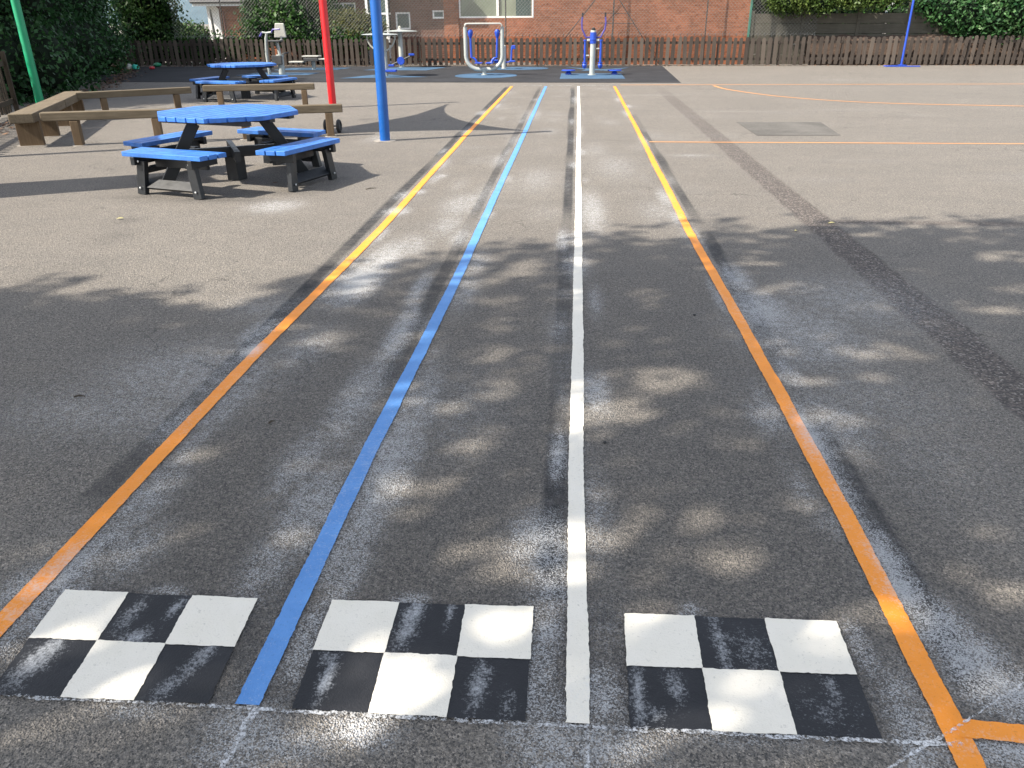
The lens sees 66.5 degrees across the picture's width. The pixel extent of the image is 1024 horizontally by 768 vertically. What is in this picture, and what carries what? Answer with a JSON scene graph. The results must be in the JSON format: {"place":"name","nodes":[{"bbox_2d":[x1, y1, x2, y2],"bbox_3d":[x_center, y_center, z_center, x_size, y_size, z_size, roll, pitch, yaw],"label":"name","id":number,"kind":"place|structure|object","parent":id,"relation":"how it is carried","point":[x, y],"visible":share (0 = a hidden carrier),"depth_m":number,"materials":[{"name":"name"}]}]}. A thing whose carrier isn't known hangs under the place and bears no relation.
{"place":"outdoors","nodes":[
{"label":"outdoors","id":0,"kind":"place"},
{"bbox_2d":[189,0,276,58],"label":"brick house","id":1,"kind":"structure","parent":0,"point":[218,13],"depth_m":34.40,"materials":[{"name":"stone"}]},
{"bbox_2d":[86,66,680,82],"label":"rubber surface ground","id":2,"kind":"structure","parent":0,"point":[633,74],"depth_m":24.51,"materials":[{"name":"grey rubber"}]},
{"bbox_2d":[153,62,161,66],"bbox_3d":[-13.290,-11.967,29.258,0.300,0.146,0.300,2,25,4],"label":"plastic cone","id":3,"kind":"object","parent":2,"relation":"on","point":[156,64],"visible":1,"depth_m":29.17,"materials":[{"name":"green plastic"}]},
{"bbox_2d":[236,73,315,75],"bbox_3d":[-7.468,-9.953,25.073,2.300,0.006,1.400,2,25,4],"label":"rubber mat","id":4,"kind":"object","parent":2,"relation":"on","point":[279,74],"visible":0.79,"depth_m":24.90,"materials":[{"name":"blue rubber"}]},
{"bbox_2d":[259,23,288,73],"bbox_3d":[-7.505,-10.583,24.670,0.897,1.482,0.340,2,25,4],"label":"seated trainer","id":5,"kind":"object","parent":4,"relation":"on","point":[280,33],"visible":0.88,"depth_m":24.61,"materials":[{"name":"grey metal"}]},
{"bbox_2d":[278,68,346,69],"bbox_3d":[-7.015,-11.111,27.539,2.400,0.006,1.300,2,25,4],"label":"rubber mat","id":6,"kind":"object","parent":2,"relation":"on","point":[311,68],"visible":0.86,"depth_m":27.64,"materials":[{"name":"blue rubber"}]},
{"bbox_2d":[289,55,332,68],"bbox_3d":[-7.021,-11.229,27.263,1.460,0.442,0.500,2,25,4],"label":"platform bench","id":7,"kind":"object","parent":6,"relation":"on","point":[312,58],"visible":0.94,"depth_m":27.11,"materials":[{"name":"grey metal"}]},
{"bbox_2d":[348,74,420,77],"bbox_3d":[-3.945,-9.500,24.061,2.571,0.006,1.758,-4,25,-8],"label":"rubber mat","id":8,"kind":"object","parent":2,"relation":"on","point":[388,76],"visible":0.79,"depth_m":23.65,"materials":[{"name":"blue rubber"}]},
{"bbox_2d":[361,33,397,75],"bbox_3d":[-3.952,-9.937,23.574,1.120,1.200,1.112,2,25,4],"label":"hoop trainer","id":9,"kind":"object","parent":8,"relation":"on","point":[387,70],"visible":0.7,"depth_m":23.42,"materials":[{"name":"grey metal"}]},
{"bbox_2d":[384,26,415,66],"bbox_3d":[-3.956,-12.052,27.899,1.200,1.360,1.191,2,25,4],"label":"disc post trainer","id":10,"kind":"object","parent":2,"relation":"on","point":[401,58],"visible":1,"depth_m":27.83,"materials":[{"name":"metal"}]},
{"bbox_2d":[370,67,445,69],"bbox_3d":[-3.720,-11.045,27.355,2.600,0.006,1.800,2,25,4],"label":"rubber mat","id":11,"kind":"object","parent":2,"relation":"on","point":[414,68],"visible":0.86,"depth_m":27.44,"materials":[{"name":"blue rubber"}]},
{"bbox_2d":[455,73,516,77],"bbox_3d":[-0.796,-9.435,23.883,1.900,0.006,2.300,2,25,4],"label":"rubber mat","id":12,"kind":"object","parent":2,"relation":"on","point":[489,75],"visible":0.98,"depth_m":23.83,"materials":[{"name":"blue rubber"}]},
{"bbox_2d":[463,23,503,74],"bbox_3d":[-0.854,-10.191,23.766,1.240,1.463,0.340,2,25,4],"label":"swing walker","id":13,"kind":"object","parent":12,"relation":"on","point":[498,32],"visible":1,"depth_m":23.76,"materials":[{"name":"grey metal"}]},
{"bbox_2d":[498,67,547,69],"bbox_3d":[0.276,-10.981,27.168,2.000,0.006,1.700,2,25,4],"label":"rubber mat","id":14,"kind":"object","parent":2,"relation":"on","point":[522,68],"visible":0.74,"depth_m":27.05,"materials":[{"name":"blue rubber"}]},
{"bbox_2d":[494,45,515,68],"bbox_3d":[-0.304,-11.278,26.919,0.863,0.750,0.267,4,25,9],"label":"short post trainer","id":15,"kind":"object","parent":14,"relation":"on","point":[505,61],"visible":0.84,"depth_m":26.91,"materials":[{"name":"metal"}]},
{"bbox_2d":[561,69,574,74],"bbox_3d":[1.737,-9.602,24.040,0.430,0.135,0.430,2,25,4],"label":"step stool","id":16,"kind":"object","parent":2,"relation":"on","point":[568,72],"visible":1,"depth_m":23.98,"materials":[{"name":"blue metal"}]},
{"bbox_2d":[560,73,624,78],"bbox_3d":[2.392,-9.244,23.434,1.870,0.006,2.300,2,25,4],"label":"rubber mat","id":17,"kind":"object","parent":2,"relation":"on","point":[596,76],"visible":0.93,"depth_m":23.21,"materials":[{"name":"blue rubber"}]},
{"bbox_2d":[581,12,606,74],"bbox_3d":[2.434,-10.208,23.455,0.758,1.722,0.256,2,25,4],"label":"twin pedal trainer","id":18,"kind":"object","parent":17,"relation":"on","point":[593,37],"visible":1,"depth_m":23.46,"materials":[{"name":"blue metal"}]},
{"bbox_2d":[608,69,621,74],"bbox_3d":[3.143,-9.564,23.942,0.430,0.135,0.430,2,25,4],"label":"step stool","id":19,"kind":"object","parent":17,"relation":"on","point":[614,72],"visible":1,"depth_m":23.89,"materials":[{"name":"blue metal"}]},
{"bbox_2d":[569,67,623,70],"bbox_3d":[2.784,-10.705,26.546,2.220,0.006,2.121,5,26,11],"label":"rubber mat","id":20,"kind":"object","parent":2,"relation":"on","point":[587,69],"visible":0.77,"depth_m":26.33,"materials":[{"name":"blue rubber"}]},
{"bbox_2d":[107,0,887,23],"bbox_3d":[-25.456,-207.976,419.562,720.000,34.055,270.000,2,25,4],"label":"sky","id":21,"kind":"structure","parent":0,"point":[194,12],"depth_m":330.96,"materials":[{"name":"white"}]},
{"bbox_2d":[0,23,1023,767],"bbox_3d":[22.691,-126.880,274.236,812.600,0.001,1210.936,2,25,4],"label":"playground ground","id":22,"kind":"structure","parent":0,"point":[868,261],"depth_m":3.72,"materials":[{"name":"grey asphalt"}]},
{"bbox_2d":[0,51,19,116],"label":"picket fence","id":23,"kind":"object","parent":22,"relation":"on","point":[6,101],"visible":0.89,"depth_m":14.69,"materials":[{"name":"brown wood"}]},
{"bbox_2d":[10,0,43,102],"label":"sail pole","id":24,"kind":"object","parent":22,"relation":"on","point":[26,46],"visible":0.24,"depth_m":14.39,"materials":[{"name":"green metal"}]},
{"bbox_2d":[7,100,67,146],"bbox_3d":[-7.017,-3.896,11.662,0.527,0.475,2.147,-8,26,-15],"label":"sleeper bench","id":25,"kind":"object","parent":22,"relation":"on","point":[32,128],"visible":0.87,"depth_m":11.00,"materials":[{"name":"wood"}]},
{"bbox_2d":[45,91,84,126],"bbox_3d":[-7.614,-4.699,13.383,0.510,0.475,1.772,-8,26,-16],"label":"sleeper bench","id":26,"kind":"object","parent":22,"relation":"on","point":[72,101],"visible":0.37,"depth_m":13.06,"materials":[{"name":"wood"}]},
{"bbox_2d":[0,0,146,105],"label":"hedge","id":27,"kind":"object","parent":22,"relation":"on","point":[76,44],"visible":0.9,"depth_m":18.52,"materials":[{"name":"green plant"}]},
{"bbox_2d":[0,589,256,702],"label":"chequered board","id":28,"kind":"object","parent":22,"relation":"on","point":[120,657],"visible":1,"depth_m":2.19,"materials":[{"name":"white paint"}]},
{"bbox_2d":[75,87,191,119],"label":"balance beam","id":29,"kind":"structure","parent":22,"relation":"on","point":[176,92],"depth_m":13.98,"materials":[{"name":"wood"}]},
{"bbox_2d":[105,0,194,48],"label":"leafy tree","id":30,"kind":"object","parent":22,"relation":"on","point":[156,19],"visible":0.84,"depth_m":30.27,"materials":[{"name":"green plant"}]},
{"bbox_2d":[39,104,342,146],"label":"balance beam","id":31,"kind":"structure","parent":22,"relation":"on","point":[73,118],"depth_m":11.02,"materials":[{"name":"wood"}]},
{"bbox_2d":[172,18,210,38],"bbox_3d":[-14.936,-15.791,35.533,2.947,1.883,2.268,2,25,4],"label":"leafy tree","id":32,"kind":"object","parent":22,"relation":"on","point":[191,25],"visible":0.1,"depth_m":35.02,"materials":[{"name":"green plant"}]},
{"bbox_2d":[116,26,275,65],"bbox_3d":[-12.677,-13.319,30.628,7.054,1.554,1.937,2,25,4],"label":"ground shrub","id":33,"kind":"object","parent":22,"relation":"on","point":[197,47],"visible":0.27,"depth_m":30.35,"materials":[{"name":"plant"}]},
{"bbox_2d":[121,104,339,199],"bbox_3d":[-3.040,-2.583,8.508,2.120,0.749,2.120,9,27,20],"label":"picnic table","id":34,"kind":"object","parent":22,"relation":"on","point":[273,145],"visible":1,"depth_m":8.21,"materials":[{"name":"blue plastic"}]},
{"bbox_2d":[219,709,257,767],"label":"chalk line","id":35,"kind":"object","parent":22,"relation":"on","point":[241,734],"visible":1,"depth_m":1.93,"materials":[{"name":"grey"}]},
{"bbox_2d":[189,62,296,102],"bbox_3d":[-5.979,-6.746,17.429,2.120,0.749,2.120,7,26,15],"label":"picnic table","id":36,"kind":"object","parent":22,"relation":"on","point":[221,79],"visible":0.81,"depth_m":17.13,"materials":[{"name":"blue plastic"}]},
{"bbox_2d":[0,86,512,636],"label":"painted line","id":37,"kind":"object","parent":22,"relation":"on","point":[34,586],"visible":1,"depth_m":3.19,"materials":[{"name":"orange paint"}]},
{"bbox_2d":[202,83,314,104],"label":"balance beam","id":38,"kind":"structure","parent":22,"relation":"on","point":[302,87],"depth_m":14.72,"materials":[{"name":"wood"}]},
{"bbox_2d":[230,0,347,64],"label":"laurel bush","id":39,"kind":"object","parent":22,"relation":"on","point":[298,20],"visible":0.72,"depth_m":29.28,"materials":[{"name":"green plant"}]},
{"bbox_2d":[319,0,335,103],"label":"sail pole","id":40,"kind":"object","parent":22,"relation":"on","point":[327,49],"visible":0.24,"depth_m":15.13,"materials":[{"name":"red metal"}]},
{"bbox_2d":[323,119,341,132],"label":"axle wheels","id":41,"kind":"object","parent":22,"relation":"on","point":[338,125],"visible":0.71,"depth_m":12.04,"materials":[{"name":"black rubber"}]},
{"bbox_2d":[295,21,372,54],"bbox_3d":[-6.543,-13.021,29.535,3.515,1.332,1.480,2,25,4],"label":"ground shrub","id":42,"kind":"object","parent":22,"relation":"on","point":[339,34],"visible":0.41,"depth_m":29.30,"materials":[{"name":"green plant"}]},
{"bbox_2d":[316,2,389,64],"bbox_3d":[-6.057,-13.268,29.659,2.929,2.221,1.540,2,25,4],"label":"olive bush","id":43,"kind":"object","parent":22,"relation":"on","point":[352,19],"visible":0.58,"depth_m":29.30,"materials":[{"name":"green plant"}]},
{"bbox_2d":[365,0,391,63],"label":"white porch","id":44,"kind":"object","parent":22,"relation":"on","point":[386,12],"visible":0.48,"depth_m":30.17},
{"bbox_2d":[370,0,395,141],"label":"sail pole","id":45,"kind":"object","parent":22,"relation":"on","point":[379,57],"visible":0.86,"depth_m":10.86,"materials":[{"name":"blue metal"}]},
{"bbox_2d":[235,86,546,704],"bbox_3d":[0.110,-3.427,11.074,0.099,0.001,20.085,2,25,4],"label":"painted line","id":46,"kind":"object","parent":22,"relation":"on","point":[256,684],"visible":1,"depth_m":2.84,"materials":[{"name":"blue paint"}]},
{"bbox_2d":[280,0,533,62],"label":"brick wing","id":47,"kind":"structure","parent":22,"relation":"on","point":[487,27],"depth_m":30.51,"materials":[{"name":"brown brick"}]},
{"bbox_2d":[331,3,355,15],"bbox_3d":[-6.622,-14.702,30.718,1.001,0.544,0.100,2,25,4],"label":"window","id":48,"kind":"structure","parent":47,"relation":"in","point":[349,4],"depth_m":30.64,"materials":[{"name":"grey glass"}]},
{"bbox_2d":[395,12,410,28],"bbox_3d":[-4.276,-14.288,30.719,0.585,0.615,0.100,2,25,4],"label":"window","id":49,"kind":"structure","parent":47,"relation":"in","point":[400,16],"depth_m":30.71,"materials":[{"name":"grey glass"}]},
{"bbox_2d":[432,10,443,18],"bbox_3d":[-2.868,-14.450,30.528,0.467,0.293,0.100,2,25,4],"label":"window","id":50,"kind":"structure","parent":47,"relation":"in","point":[441,12],"depth_m":30.52,"materials":[{"name":"white glass"}]},
{"bbox_2d":[459,0,532,17],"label":"window","id":51,"kind":"structure","parent":47,"relation":"in","point":[480,3],"depth_m":30.29,"materials":[{"name":"white glass"}]},
{"bbox_2d":[292,599,533,720],"bbox_3d":[-0.254,0.748,2.166,0.614,0.002,0.426,2,25,4],"label":"chequered board","id":52,"kind":"object","parent":22,"relation":"on","point":[416,665],"visible":1,"depth_m":2.14,"materials":[{"name":"white paint"}]},
{"bbox_2d":[12,694,961,745],"bbox_3d":[-0.546,0.833,1.988,3.280,0.001,0.026,1,25,4],"label":"chalk line","id":53,"kind":"object","parent":22,"relation":"on","point":[683,730],"visible":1,"depth_m":1.94,"materials":[{"name":"grey"}]},
{"bbox_2d":[169,0,818,64],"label":"chain link fence","id":54,"kind":"object","parent":22,"relation":"on","point":[706,23],"visible":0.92,"depth_m":28.57,"materials":[{"name":"metal"}]},
{"bbox_2d":[0,64,1012,133],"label":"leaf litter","id":55,"kind":"object","parent":22,"relation":"on","point":[111,82],"visible":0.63,"depth_m":23.98,"materials":[{"name":"brown plant"}]},
{"bbox_2d":[112,35,1023,66],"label":"picket fence","id":56,"kind":"object","parent":22,"relation":"on","point":[964,58],"visible":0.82,"depth_m":28.38,"materials":[{"name":"brown wood"}]},
{"bbox_2d":[565,86,589,723],"bbox_3d":[0.939,-3.405,11.016,0.075,0.001,20.085,2,25,4],"label":"painted line","id":57,"kind":"object","parent":22,"relation":"on","point":[577,688],"visible":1,"depth_m":2.75,"materials":[{"name":"white paint"}]},
{"bbox_2d":[584,735,589,767],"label":"chalk line","id":58,"kind":"object","parent":22,"relation":"on","point":[588,761],"visible":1,"depth_m":1.86,"materials":[{"name":"grey"}]},
{"bbox_2d":[544,0,658,64],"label":"braced mast","id":59,"kind":"object","parent":22,"relation":"on","point":[613,23],"visible":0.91,"depth_m":28.45,"materials":[{"name":"metal"}]},
{"bbox_2d":[534,0,750,64],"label":"brick hall","id":60,"kind":"structure","parent":22,"relation":"on","point":[578,8],"depth_m":28.67,"materials":[{"name":"brick"}]},
{"bbox_2d":[624,613,881,737],"bbox_3d":[0.618,0.771,2.105,0.623,0.002,0.421,2,25,4],"label":"chequered board","id":61,"kind":"object","parent":22,"relation":"on","point":[745,684],"visible":1,"depth_m":2.08,"materials":[{"name":"white paint"}]},
{"bbox_2d":[752,0,822,23],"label":"leafy tree","id":62,"kind":"object","parent":22,"relation":"on","point":[762,11],"visible":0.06,"depth_m":29.95,"materials":[{"name":"green plant"}]},
{"bbox_2d":[737,122,839,134],"bbox_3d":[4.387,-4.027,12.299,1.390,0.001,1.690,2,25,4],"label":"tarmac patch","id":63,"kind":"object","parent":22,"relation":"on","point":[787,128],"visible":1,"depth_m":12.28,"materials":[{"name":"grey asphalt"}]},
{"bbox_2d":[613,86,985,767],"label":"painted line","id":64,"kind":"object","parent":22,"relation":"on","point":[935,692],"visible":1,"depth_m":2.60,"materials":[{"name":"orange paint"}]},
{"bbox_2d":[649,141,1023,143],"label":"painted line","id":65,"kind":"object","parent":22,"relation":"on","point":[845,142],"visible":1,"depth_m":10.89,"materials":[{"name":"orange paint"}]},
{"bbox_2d":[812,1,902,33],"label":"leafy tree","id":66,"kind":"object","parent":22,"relation":"on","point":[856,11],"visible":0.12,"depth_m":30.12,"materials":[{"name":"green plant"}]},
{"bbox_2d":[715,86,1006,105],"bbox_3d":[6.952,-6.298,17.109,1.641,0.001,7.241,-21,32,-37],"label":"painted line","id":67,"kind":"object","parent":22,"relation":"on","point":[853,101],"visible":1,"depth_m":16.10,"materials":[{"name":"orange paint"}]},
{"bbox_2d":[747,2,1023,63],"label":"concrete wall","id":68,"kind":"structure","parent":22,"relation":"on","point":[888,23],"depth_m":28.32,"materials":[{"name":"grey concrete"}]},
{"bbox_2d":[884,0,919,66],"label":"netball post","id":69,"kind":"object","parent":22,"relation":"on","point":[905,42],"visible":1,"depth_m":26.87,"materials":[{"name":"blue metal"}]},
{"bbox_2d":[803,34,1023,64],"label":"soil bank","id":70,"kind":"structure","parent":22,"relation":"on","point":[932,36],"depth_m":27.99,"materials":[{"name":"soil"}]},
{"bbox_2d":[833,0,908,17],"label":"conifer shrub","id":71,"kind":"object","parent":70,"relation":"on","point":[861,5],"visible":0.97,"depth_m":27.35,"materials":[{"name":"green plant"}]},
{"bbox_2d":[905,0,1023,44],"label":"ivy bush","id":72,"kind":"object","parent":70,"relation":"on","point":[967,17],"visible":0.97,"depth_m":27.34,"materials":[{"name":"green plant"}]},
{"bbox_2d":[879,0,956,33],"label":"leafy tree","id":73,"kind":"object","parent":22,"relation":"on","point":[902,9],"visible":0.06,"depth_m":29.87,"materials":[{"name":"green plant"}]},
{"bbox_2d":[887,682,1023,767],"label":"chalk line","id":74,"kind":"object","parent":22,"relation":"on","point":[965,721],"visible":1,"depth_m":1.90,"materials":[{"name":"grey"}]},
{"bbox_2d":[952,718,1023,742],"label":"painted line","id":75,"kind":"object","parent":22,"relation":"on","point":[977,729],"visible":1,"depth_m":1.92,"materials":[{"name":"orange paint"}]},
{"bbox_2d":[723,84,824,84],"bbox_3d":[12.226,-7.690,20.015,18.808,0.001,0.107,1,25,2],"label":"painted line","id":76,"kind":"object","parent":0,"point":[773,84],"visible":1,"depth_m":20.25,"materials":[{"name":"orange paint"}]},
{"bbox_2d":[761,0,845,20],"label":"conifer shrub","id":77,"kind":"object","parent":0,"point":[821,6],"visible":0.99,"depth_m":27.50,"materials":[{"name":"green plant"}]}
]}

